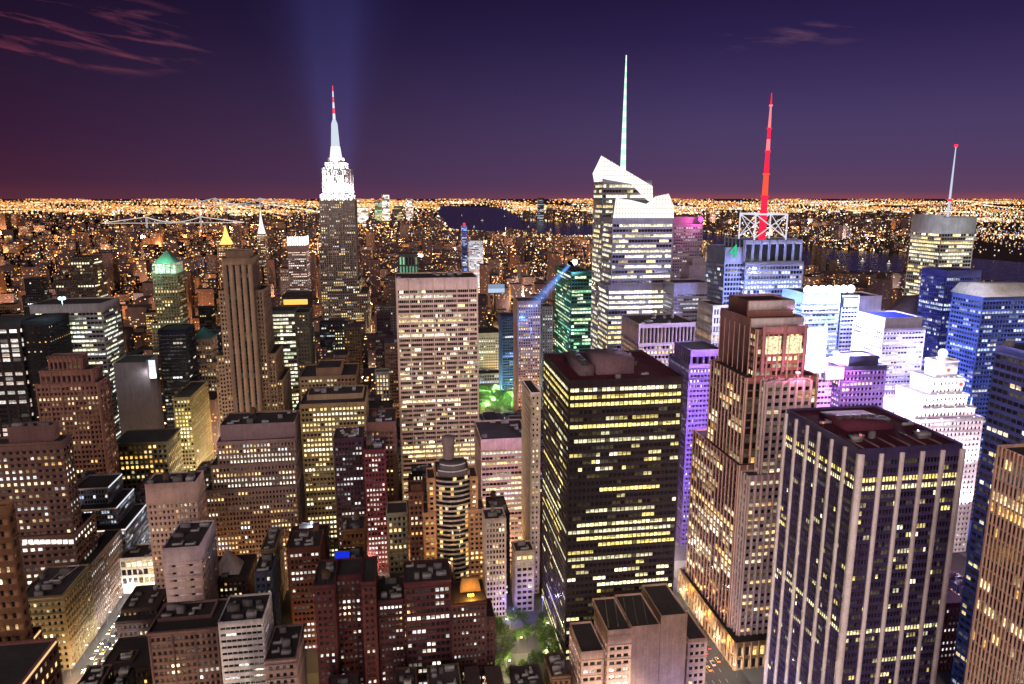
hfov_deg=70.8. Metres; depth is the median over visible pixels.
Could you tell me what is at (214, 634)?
window panes
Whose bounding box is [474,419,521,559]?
office building
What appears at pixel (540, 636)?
tree
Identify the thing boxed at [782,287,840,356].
glass tower
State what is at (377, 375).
window panes
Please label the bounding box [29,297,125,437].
glass tower
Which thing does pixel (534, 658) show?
tree
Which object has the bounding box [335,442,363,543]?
window panes
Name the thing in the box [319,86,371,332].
skyscraper
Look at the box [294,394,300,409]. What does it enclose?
brick building
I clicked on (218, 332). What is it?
office building
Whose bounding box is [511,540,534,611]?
stone building
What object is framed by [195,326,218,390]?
building
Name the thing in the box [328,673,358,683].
brick building
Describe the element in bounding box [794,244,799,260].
window
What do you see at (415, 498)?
brick building
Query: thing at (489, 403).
tree
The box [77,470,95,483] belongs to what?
brick building
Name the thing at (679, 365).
window panes
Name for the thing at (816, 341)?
billboard
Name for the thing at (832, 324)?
window panes
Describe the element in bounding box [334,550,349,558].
billboard
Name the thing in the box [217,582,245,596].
window panes
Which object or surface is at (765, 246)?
window
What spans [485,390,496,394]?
tree
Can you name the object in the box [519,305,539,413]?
window panes
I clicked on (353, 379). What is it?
window panes
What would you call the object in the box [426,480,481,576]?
window panes
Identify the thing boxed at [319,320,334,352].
office building
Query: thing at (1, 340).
window
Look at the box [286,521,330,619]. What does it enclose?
brick building
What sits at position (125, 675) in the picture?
office building
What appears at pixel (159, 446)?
window panes
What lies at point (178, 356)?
office tower
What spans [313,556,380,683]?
brick building
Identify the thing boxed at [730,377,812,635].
office tower
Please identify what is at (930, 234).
window panes
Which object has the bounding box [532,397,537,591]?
window panes
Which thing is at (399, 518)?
window panes
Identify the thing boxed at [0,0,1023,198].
sky
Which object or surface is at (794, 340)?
portal window
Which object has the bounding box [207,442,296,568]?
window panes
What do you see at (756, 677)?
pavement
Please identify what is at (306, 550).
brick building
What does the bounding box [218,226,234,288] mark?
stone tower
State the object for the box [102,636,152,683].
brick building
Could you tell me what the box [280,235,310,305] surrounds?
apartment tower
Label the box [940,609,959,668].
window panes
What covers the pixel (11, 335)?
window panes
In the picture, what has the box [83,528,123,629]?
avenue building
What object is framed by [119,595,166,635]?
window panes
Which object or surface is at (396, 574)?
stone building
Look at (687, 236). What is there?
office tower
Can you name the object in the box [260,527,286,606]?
stone building
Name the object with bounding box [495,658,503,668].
tree
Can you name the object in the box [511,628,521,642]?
tree
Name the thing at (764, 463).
window panes
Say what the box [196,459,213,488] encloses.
brick building
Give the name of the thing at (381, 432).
window panes
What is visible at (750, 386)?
window panes
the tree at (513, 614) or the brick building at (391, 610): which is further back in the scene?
the tree at (513, 614)
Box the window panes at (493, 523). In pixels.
[487,523,503,615]
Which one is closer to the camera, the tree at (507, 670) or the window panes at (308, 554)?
the tree at (507, 670)
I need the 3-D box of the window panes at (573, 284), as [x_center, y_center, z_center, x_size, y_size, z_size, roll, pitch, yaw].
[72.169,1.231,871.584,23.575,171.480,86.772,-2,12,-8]
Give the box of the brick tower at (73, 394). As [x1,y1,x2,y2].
[35,352,120,473]
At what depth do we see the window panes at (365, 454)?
497.42 m
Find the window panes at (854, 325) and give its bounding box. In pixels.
[853,325,923,393]
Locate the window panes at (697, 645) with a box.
[573,641,703,683]
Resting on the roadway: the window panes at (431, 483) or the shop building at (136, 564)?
the shop building at (136, 564)
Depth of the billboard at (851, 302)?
600.51 m
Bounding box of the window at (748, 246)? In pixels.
[745,244,751,260]
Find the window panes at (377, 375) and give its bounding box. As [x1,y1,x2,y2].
[377,375,388,399]
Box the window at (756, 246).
[753,244,759,260]
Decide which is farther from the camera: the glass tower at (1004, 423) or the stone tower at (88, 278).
the stone tower at (88, 278)
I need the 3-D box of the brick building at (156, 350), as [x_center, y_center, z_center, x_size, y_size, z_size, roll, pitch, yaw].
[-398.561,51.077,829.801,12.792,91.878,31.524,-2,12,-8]
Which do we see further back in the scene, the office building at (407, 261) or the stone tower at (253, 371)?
the office building at (407, 261)
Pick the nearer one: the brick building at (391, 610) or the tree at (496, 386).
the brick building at (391, 610)
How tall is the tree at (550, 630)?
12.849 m
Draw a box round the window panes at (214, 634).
[151,633,219,683]
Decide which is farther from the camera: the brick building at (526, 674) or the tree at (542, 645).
the tree at (542, 645)
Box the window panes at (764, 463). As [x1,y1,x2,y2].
[740,404,779,631]
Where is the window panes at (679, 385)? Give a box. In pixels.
[542,361,680,658]
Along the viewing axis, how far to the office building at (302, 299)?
977.16 m
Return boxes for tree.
[479,393,490,399]
[480,399,492,411]
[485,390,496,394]
[489,402,500,411]
[490,384,499,391]
[495,615,505,635]
[495,652,502,662]
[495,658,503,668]
[496,622,512,637]
[498,401,510,410]
[498,636,515,651]
[498,648,513,666]
[503,606,522,624]
[504,664,515,677]
[506,389,512,395]
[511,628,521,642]
[516,607,530,623]
[517,659,528,665]
[518,623,534,641]
[527,649,544,664]
[530,617,547,631]
[535,631,547,642]
[536,610,548,619]
[539,640,547,648]
[540,616,549,625]
[540,647,557,661]
[543,623,555,636]
[543,625,558,641]
[548,636,560,648]
[550,645,562,653]
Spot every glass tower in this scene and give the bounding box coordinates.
[0,314,39,436]
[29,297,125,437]
[272,305,314,409]
[468,240,482,293]
[499,312,512,391]
[554,265,591,352]
[590,55,673,348]
[662,278,707,340]
[705,93,803,304]
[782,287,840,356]
[850,310,925,394]
[904,144,976,294]
[917,267,981,370]
[946,281,1023,454]
[950,341,1023,683]
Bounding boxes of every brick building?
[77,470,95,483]
[77,664,113,683]
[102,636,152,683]
[115,584,166,638]
[125,350,143,354]
[137,473,153,487]
[145,310,156,345]
[146,598,227,683]
[152,346,163,395]
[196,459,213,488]
[217,303,220,325]
[217,549,256,597]
[264,623,306,683]
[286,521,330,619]
[288,522,324,649]
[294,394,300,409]
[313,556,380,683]
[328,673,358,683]
[333,349,348,362]
[333,427,367,552]
[340,511,367,556]
[344,323,362,382]
[363,435,388,573]
[367,407,398,501]
[368,395,381,400]
[369,398,392,407]
[375,312,393,368]
[377,577,406,683]
[384,337,399,417]
[394,666,416,683]
[403,558,451,683]
[407,500,426,560]
[408,480,423,560]
[426,663,461,683]
[450,579,494,683]
[479,413,502,420]
[509,664,543,683]
[539,493,541,575]
[540,450,542,471]
[544,653,571,683]
[937,588,961,671]
[948,572,963,587]
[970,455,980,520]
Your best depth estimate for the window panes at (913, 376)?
524.74 m
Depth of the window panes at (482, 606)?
383.95 m
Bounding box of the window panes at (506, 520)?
[506,520,506,592]
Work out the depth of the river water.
4813.44 m
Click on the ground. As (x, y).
(1003, 253)
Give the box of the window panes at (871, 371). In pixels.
[832,371,883,405]
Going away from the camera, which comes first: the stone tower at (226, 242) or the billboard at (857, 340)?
the billboard at (857, 340)
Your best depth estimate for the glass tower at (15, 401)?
576.93 m
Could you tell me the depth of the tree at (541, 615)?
443.19 m
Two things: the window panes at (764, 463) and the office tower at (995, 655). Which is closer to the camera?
the office tower at (995, 655)
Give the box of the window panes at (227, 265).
[218,265,282,421]
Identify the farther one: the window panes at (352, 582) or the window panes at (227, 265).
the window panes at (227, 265)
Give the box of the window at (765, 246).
[762,244,767,260]
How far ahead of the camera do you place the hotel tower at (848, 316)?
606.43 m
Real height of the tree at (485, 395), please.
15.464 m
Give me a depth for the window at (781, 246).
644.81 m
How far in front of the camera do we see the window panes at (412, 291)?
586.53 m
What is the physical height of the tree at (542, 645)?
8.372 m
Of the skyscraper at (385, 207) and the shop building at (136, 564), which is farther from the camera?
the skyscraper at (385, 207)
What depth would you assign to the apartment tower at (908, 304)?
711.20 m
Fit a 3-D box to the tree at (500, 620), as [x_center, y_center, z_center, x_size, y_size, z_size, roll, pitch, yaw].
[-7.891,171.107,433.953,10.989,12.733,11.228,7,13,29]
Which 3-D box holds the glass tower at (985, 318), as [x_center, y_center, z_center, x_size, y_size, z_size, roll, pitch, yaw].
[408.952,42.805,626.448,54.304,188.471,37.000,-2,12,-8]
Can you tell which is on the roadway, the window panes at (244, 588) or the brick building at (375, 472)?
the brick building at (375, 472)
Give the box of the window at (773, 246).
[770,244,775,260]
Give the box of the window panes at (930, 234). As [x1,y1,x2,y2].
[905,232,973,294]
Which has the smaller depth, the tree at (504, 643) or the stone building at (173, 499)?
the tree at (504, 643)
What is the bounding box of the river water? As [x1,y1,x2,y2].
[0,206,1023,282]
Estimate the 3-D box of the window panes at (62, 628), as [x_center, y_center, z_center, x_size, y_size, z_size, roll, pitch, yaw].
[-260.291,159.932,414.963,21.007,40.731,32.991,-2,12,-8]
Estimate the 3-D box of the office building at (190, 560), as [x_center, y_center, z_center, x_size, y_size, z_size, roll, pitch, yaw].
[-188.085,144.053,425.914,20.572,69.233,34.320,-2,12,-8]
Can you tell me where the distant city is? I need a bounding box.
[0,208,974,683]
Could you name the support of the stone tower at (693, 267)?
on the roadway
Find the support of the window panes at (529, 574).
in the stone building at (523, 565)
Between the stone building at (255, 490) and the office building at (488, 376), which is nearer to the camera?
the stone building at (255, 490)
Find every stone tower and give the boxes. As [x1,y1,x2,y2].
[0,500,33,641]
[54,255,107,297]
[151,250,189,348]
[172,380,213,470]
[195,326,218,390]
[216,249,292,423]
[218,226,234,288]
[256,212,268,282]
[375,368,389,399]
[676,257,705,279]
[696,300,727,346]
[883,349,984,552]
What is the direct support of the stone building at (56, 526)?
on the roadway
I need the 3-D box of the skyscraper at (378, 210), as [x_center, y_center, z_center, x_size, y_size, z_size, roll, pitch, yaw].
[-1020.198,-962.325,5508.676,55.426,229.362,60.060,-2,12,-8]
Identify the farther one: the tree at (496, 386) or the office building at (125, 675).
the tree at (496, 386)
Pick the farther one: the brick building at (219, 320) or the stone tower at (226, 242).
the stone tower at (226, 242)
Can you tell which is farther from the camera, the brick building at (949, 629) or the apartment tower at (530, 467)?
the apartment tower at (530, 467)
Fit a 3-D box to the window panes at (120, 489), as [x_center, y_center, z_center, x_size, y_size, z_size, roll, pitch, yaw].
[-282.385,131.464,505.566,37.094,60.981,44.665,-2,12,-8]
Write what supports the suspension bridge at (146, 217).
on the ground
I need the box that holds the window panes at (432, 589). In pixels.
[407,588,449,683]
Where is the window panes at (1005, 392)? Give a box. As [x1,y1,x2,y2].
[952,354,1023,683]
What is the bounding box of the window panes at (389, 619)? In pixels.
[380,606,403,683]
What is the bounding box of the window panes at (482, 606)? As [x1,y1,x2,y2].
[454,606,492,683]
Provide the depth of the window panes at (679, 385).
397.35 m
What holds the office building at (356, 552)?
on the pavement
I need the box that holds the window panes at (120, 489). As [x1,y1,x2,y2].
[79,478,149,548]
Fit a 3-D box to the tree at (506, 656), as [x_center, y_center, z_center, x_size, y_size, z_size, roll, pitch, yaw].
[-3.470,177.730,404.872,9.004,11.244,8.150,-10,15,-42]
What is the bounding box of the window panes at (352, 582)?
[317,580,375,682]
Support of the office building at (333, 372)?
on the pavement
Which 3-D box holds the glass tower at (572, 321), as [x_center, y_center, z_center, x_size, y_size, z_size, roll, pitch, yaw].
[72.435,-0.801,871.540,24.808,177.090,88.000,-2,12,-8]
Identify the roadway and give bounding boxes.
[62,321,966,683]
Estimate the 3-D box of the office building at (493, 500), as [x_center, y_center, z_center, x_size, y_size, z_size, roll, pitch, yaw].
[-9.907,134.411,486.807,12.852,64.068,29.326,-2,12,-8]
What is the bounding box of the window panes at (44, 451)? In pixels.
[0,443,96,583]
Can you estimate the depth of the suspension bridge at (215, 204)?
14085.98 m
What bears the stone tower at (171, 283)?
on the roadway
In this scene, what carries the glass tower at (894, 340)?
on the roadway
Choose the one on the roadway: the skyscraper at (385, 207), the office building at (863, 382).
the office building at (863, 382)
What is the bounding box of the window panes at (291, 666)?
[269,665,293,683]
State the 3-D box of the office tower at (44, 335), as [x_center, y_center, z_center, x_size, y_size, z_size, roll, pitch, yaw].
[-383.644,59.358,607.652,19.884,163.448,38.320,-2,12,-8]
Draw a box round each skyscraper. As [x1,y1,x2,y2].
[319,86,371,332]
[357,207,368,226]
[374,201,382,220]
[382,194,389,219]
[394,206,403,219]
[406,199,413,220]
[537,198,543,221]
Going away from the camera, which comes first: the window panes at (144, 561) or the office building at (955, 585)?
the office building at (955, 585)
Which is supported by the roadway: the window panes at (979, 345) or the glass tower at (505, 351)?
the glass tower at (505, 351)
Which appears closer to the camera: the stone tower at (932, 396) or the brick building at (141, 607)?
the brick building at (141, 607)
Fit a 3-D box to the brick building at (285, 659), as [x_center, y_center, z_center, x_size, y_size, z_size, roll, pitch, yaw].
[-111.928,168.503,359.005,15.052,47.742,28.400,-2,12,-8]
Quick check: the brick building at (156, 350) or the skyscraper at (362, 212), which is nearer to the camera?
the brick building at (156, 350)
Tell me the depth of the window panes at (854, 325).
551.26 m
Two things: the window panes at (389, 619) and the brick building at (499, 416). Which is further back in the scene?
the brick building at (499, 416)
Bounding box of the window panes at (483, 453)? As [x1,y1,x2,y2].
[482,451,520,558]
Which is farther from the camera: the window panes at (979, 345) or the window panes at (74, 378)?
the window panes at (979, 345)
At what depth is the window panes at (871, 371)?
487.32 m
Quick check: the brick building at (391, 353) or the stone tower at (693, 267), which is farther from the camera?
the stone tower at (693, 267)
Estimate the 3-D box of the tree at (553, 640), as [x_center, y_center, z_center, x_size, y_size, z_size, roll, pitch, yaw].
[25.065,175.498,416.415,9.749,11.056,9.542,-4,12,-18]
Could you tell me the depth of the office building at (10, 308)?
1235.88 m
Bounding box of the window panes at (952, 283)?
[918,275,979,369]
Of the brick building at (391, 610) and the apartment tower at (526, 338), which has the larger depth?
the apartment tower at (526, 338)
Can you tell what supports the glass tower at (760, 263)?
on the roadway
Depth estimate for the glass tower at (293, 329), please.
741.41 m
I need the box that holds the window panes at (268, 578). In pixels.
[257,577,270,592]
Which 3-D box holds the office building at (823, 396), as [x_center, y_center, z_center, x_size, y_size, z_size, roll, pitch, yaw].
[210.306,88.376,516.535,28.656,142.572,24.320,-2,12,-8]
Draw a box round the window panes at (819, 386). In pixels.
[818,380,831,398]
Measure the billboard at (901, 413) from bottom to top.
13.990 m
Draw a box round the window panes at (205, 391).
[174,391,211,470]
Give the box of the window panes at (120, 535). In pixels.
[91,535,121,626]
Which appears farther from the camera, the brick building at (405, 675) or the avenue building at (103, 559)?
the avenue building at (103, 559)
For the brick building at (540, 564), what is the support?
on the roadway
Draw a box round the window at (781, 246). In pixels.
[778,244,783,260]
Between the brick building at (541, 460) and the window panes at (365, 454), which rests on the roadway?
the brick building at (541, 460)
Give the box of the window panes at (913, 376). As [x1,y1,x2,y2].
[883,376,980,550]
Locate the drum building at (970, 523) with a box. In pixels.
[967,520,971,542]
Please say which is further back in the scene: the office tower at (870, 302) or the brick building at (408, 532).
the office tower at (870, 302)
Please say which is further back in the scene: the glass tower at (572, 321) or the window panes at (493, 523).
the glass tower at (572, 321)
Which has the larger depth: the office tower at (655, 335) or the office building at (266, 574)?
the office tower at (655, 335)
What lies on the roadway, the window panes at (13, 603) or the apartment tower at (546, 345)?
the apartment tower at (546, 345)
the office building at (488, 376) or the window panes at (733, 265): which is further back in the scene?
the office building at (488, 376)
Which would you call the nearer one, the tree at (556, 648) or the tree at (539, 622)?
the tree at (556, 648)
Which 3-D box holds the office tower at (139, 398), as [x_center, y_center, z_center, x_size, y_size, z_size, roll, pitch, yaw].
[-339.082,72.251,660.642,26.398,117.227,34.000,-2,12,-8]
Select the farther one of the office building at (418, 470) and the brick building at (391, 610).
the office building at (418, 470)
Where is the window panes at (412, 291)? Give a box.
[398,289,476,500]
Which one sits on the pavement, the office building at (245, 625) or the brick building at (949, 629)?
the office building at (245, 625)
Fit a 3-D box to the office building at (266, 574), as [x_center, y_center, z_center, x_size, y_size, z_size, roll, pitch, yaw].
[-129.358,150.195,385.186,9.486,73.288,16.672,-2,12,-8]
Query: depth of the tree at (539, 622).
427.90 m
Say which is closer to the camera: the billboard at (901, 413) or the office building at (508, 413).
the billboard at (901, 413)
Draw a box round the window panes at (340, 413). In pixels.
[302,407,363,555]
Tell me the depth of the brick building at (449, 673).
370.88 m
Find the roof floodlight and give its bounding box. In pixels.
[804,285,854,294]
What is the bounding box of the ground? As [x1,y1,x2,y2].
[0,199,1023,325]
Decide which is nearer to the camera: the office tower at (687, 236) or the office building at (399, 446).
the office building at (399, 446)
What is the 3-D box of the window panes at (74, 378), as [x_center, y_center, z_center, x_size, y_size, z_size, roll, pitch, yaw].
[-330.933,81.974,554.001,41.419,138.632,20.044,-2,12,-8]
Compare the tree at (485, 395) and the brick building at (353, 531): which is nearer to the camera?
the brick building at (353, 531)
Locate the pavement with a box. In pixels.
[62,325,968,683]
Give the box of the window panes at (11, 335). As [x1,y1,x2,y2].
[0,328,33,435]
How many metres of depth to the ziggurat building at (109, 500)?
500.33 m
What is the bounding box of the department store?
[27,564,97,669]
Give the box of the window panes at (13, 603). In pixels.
[0,570,28,641]
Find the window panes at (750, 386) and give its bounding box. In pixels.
[687,333,815,622]
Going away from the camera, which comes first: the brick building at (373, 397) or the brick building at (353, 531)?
the brick building at (353, 531)
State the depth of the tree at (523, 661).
399.70 m
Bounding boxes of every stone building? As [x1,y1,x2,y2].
[0,421,98,587]
[0,627,62,683]
[117,428,183,487]
[144,470,207,588]
[205,407,305,569]
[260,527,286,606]
[389,571,405,640]
[482,507,505,616]
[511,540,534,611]
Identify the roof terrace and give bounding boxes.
[459,576,480,592]
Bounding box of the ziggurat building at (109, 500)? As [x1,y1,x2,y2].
[78,473,150,550]
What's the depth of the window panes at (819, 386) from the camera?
494.03 m
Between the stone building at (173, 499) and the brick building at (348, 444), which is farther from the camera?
the brick building at (348, 444)
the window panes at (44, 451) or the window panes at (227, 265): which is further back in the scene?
the window panes at (227, 265)
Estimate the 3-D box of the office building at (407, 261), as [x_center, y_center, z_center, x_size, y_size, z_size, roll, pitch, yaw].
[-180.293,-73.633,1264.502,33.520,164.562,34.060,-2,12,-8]
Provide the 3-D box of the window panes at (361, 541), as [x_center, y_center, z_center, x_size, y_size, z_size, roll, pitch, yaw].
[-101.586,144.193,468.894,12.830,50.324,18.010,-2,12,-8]
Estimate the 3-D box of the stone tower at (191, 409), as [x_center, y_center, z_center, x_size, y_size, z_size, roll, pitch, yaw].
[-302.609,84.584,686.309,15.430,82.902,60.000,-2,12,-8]
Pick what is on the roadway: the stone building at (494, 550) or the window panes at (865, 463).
the stone building at (494, 550)
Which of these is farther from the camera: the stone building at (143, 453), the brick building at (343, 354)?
the brick building at (343, 354)
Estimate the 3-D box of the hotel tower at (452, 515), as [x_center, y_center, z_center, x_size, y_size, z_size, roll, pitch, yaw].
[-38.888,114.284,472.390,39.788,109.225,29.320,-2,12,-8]
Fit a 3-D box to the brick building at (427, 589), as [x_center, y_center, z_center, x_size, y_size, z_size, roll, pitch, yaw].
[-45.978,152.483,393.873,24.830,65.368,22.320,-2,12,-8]
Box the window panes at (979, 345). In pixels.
[947,297,1023,452]
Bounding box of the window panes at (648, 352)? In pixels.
[627,340,671,365]
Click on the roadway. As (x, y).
(722, 673)
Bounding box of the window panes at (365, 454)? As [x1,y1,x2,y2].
[365,454,387,571]
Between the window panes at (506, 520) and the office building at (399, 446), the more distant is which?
the office building at (399, 446)
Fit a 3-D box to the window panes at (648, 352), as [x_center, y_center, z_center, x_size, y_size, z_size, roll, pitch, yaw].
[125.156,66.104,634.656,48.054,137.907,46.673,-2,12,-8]
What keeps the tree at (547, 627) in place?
on the roadway
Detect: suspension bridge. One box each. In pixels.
[101,216,243,227]
[187,198,287,209]
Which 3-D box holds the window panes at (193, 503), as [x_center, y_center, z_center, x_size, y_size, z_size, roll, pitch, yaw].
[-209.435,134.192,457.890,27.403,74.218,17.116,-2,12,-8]
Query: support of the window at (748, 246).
in the glass tower at (760, 263)
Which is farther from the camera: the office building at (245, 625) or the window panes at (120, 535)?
the window panes at (120, 535)
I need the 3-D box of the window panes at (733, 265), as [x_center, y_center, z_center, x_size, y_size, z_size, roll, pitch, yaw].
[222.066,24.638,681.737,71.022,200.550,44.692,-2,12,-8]
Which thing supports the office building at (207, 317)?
on the roadway
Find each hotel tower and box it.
[422,434,483,580]
[836,291,859,350]
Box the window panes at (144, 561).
[121,560,153,591]
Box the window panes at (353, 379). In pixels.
[301,378,354,395]
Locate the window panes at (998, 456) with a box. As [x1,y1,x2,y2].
[967,456,1023,683]
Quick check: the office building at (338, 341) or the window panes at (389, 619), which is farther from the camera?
the office building at (338, 341)
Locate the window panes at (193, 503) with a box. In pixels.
[150,503,195,587]
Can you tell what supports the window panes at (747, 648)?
in the podium building at (742, 652)
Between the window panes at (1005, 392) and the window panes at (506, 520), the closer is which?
the window panes at (1005, 392)
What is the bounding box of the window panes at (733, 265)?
[706,261,801,303]
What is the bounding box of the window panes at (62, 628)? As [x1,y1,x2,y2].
[29,580,93,667]
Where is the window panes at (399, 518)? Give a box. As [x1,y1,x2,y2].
[389,517,405,570]
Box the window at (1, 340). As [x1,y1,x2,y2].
[0,339,7,342]
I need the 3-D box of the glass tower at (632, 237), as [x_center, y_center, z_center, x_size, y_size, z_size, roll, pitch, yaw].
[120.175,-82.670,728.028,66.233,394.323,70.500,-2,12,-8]
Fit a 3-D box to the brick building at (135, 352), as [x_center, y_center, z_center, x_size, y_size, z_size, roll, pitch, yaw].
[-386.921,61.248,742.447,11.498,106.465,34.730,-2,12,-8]
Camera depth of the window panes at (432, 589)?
383.72 m
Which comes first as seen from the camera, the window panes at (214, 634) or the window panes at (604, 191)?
the window panes at (214, 634)
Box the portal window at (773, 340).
[765,336,781,353]
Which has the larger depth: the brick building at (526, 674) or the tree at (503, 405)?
the tree at (503, 405)
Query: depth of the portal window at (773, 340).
394.65 m
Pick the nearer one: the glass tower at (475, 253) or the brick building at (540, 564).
the brick building at (540, 564)
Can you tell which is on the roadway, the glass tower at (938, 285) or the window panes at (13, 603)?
the glass tower at (938, 285)
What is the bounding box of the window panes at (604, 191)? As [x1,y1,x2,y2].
[591,185,671,348]
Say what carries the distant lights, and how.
on the ground
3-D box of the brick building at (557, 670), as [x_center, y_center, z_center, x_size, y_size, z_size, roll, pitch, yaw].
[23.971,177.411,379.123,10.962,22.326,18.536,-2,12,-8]
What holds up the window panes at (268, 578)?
in the office building at (266, 574)
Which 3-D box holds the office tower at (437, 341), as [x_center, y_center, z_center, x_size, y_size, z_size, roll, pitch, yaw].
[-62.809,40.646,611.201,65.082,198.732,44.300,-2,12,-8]
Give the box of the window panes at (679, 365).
[672,365,708,544]
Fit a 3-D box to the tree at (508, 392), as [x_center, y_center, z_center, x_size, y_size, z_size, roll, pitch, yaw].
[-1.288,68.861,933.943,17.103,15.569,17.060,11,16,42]
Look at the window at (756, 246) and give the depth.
641.20 m
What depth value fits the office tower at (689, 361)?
529.30 m
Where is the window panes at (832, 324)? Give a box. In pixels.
[793,303,838,356]
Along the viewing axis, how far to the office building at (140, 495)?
534.42 m
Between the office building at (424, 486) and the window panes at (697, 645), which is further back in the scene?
the office building at (424, 486)
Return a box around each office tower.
[21,313,72,420]
[113,354,164,434]
[158,324,198,427]
[395,271,478,500]
[478,328,498,370]
[541,348,682,660]
[621,313,695,365]
[668,340,717,545]
[671,216,702,278]
[685,294,818,626]
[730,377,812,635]
[763,405,965,683]
[846,291,881,319]
[963,444,1023,683]
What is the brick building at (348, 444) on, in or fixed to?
on the roadway
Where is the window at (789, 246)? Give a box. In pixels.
[786,244,791,260]
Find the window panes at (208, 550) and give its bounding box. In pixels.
[172,550,215,595]
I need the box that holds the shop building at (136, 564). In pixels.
[119,543,154,593]
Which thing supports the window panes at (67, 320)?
in the office tower at (44, 335)
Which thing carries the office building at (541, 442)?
on the roadway
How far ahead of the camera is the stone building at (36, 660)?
197.80 m
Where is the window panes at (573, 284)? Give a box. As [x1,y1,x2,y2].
[554,269,591,352]
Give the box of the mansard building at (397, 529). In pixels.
[386,501,408,572]
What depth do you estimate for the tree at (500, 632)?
425.92 m
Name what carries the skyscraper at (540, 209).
on the ground
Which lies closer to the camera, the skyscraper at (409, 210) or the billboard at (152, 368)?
the billboard at (152, 368)
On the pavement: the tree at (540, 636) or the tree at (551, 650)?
the tree at (551, 650)
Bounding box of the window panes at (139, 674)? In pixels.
[114,673,146,682]
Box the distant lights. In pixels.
[0,198,1023,281]
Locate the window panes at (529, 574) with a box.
[517,573,531,609]
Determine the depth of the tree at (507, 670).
391.44 m
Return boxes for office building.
[0,302,23,314]
[22,277,51,314]
[111,666,136,683]
[134,488,145,503]
[162,520,218,602]
[198,306,216,328]
[209,329,222,350]
[218,592,273,683]
[254,554,282,625]
[282,291,315,363]
[299,359,359,399]
[299,385,368,556]
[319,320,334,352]
[332,320,348,352]
[339,547,363,557]
[379,305,396,336]
[397,418,401,473]
[398,252,417,272]
[408,463,431,479]
[422,473,426,499]
[449,560,455,580]
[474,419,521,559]
[479,370,498,383]
[486,490,509,594]
[504,412,516,418]
[507,409,521,420]
[540,420,542,449]
[540,472,542,492]
[569,583,707,683]
[810,371,831,406]
[828,350,886,407]
[949,579,963,596]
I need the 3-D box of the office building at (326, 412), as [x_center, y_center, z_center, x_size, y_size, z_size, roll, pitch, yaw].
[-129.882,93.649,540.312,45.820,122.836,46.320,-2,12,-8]
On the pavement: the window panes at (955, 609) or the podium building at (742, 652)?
the podium building at (742, 652)
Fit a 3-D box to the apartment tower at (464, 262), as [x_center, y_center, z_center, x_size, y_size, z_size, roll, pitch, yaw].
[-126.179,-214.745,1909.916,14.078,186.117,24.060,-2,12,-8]
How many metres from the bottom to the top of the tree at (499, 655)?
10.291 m
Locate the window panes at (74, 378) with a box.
[38,362,117,472]
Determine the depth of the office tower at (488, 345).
1034.89 m
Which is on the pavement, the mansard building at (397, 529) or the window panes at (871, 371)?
the mansard building at (397, 529)
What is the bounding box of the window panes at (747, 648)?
[679,574,762,665]
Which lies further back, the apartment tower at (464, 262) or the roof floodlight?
the apartment tower at (464, 262)
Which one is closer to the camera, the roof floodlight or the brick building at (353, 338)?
the roof floodlight
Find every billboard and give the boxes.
[146,359,156,384]
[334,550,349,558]
[488,284,504,295]
[805,356,828,378]
[806,327,827,356]
[824,366,844,387]
[842,297,858,311]
[851,332,864,349]
[893,411,905,417]
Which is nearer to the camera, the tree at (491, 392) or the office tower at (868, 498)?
the office tower at (868, 498)
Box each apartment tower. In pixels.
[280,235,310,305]
[461,225,467,271]
[513,297,540,414]
[521,379,540,593]
[540,303,552,408]
[886,295,918,314]
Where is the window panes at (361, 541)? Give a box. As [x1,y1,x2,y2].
[343,534,362,547]
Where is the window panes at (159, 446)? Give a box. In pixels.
[119,432,182,487]
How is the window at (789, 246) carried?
in the glass tower at (760, 263)
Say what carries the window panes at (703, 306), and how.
in the stone tower at (708, 321)
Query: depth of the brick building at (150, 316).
1056.16 m
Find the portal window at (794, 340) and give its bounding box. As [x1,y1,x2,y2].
[786,335,801,353]
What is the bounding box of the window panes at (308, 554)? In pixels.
[291,553,317,647]
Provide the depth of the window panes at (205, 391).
657.69 m
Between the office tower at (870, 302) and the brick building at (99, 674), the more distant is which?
the office tower at (870, 302)
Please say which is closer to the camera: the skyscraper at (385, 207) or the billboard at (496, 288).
the billboard at (496, 288)
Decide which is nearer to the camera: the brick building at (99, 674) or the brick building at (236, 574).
the brick building at (99, 674)
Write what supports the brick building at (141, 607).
on the roadway
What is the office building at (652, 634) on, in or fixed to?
on the pavement
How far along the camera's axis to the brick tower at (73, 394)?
539.08 m
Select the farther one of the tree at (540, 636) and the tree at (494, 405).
the tree at (494, 405)
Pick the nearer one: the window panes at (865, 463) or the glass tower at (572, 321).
the window panes at (865, 463)
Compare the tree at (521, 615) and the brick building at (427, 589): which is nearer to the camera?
the brick building at (427, 589)
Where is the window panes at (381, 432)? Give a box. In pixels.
[381,432,393,499]
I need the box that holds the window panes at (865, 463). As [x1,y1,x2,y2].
[767,421,957,683]
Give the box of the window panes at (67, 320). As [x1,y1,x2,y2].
[25,320,68,417]
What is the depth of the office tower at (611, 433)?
397.75 m
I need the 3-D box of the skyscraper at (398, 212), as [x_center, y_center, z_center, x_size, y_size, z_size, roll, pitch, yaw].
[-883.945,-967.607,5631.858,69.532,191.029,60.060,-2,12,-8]
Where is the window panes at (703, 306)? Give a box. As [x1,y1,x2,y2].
[697,306,720,345]
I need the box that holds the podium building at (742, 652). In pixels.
[677,567,766,670]
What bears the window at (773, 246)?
in the glass tower at (760, 263)
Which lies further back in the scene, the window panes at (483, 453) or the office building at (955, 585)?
the window panes at (483, 453)

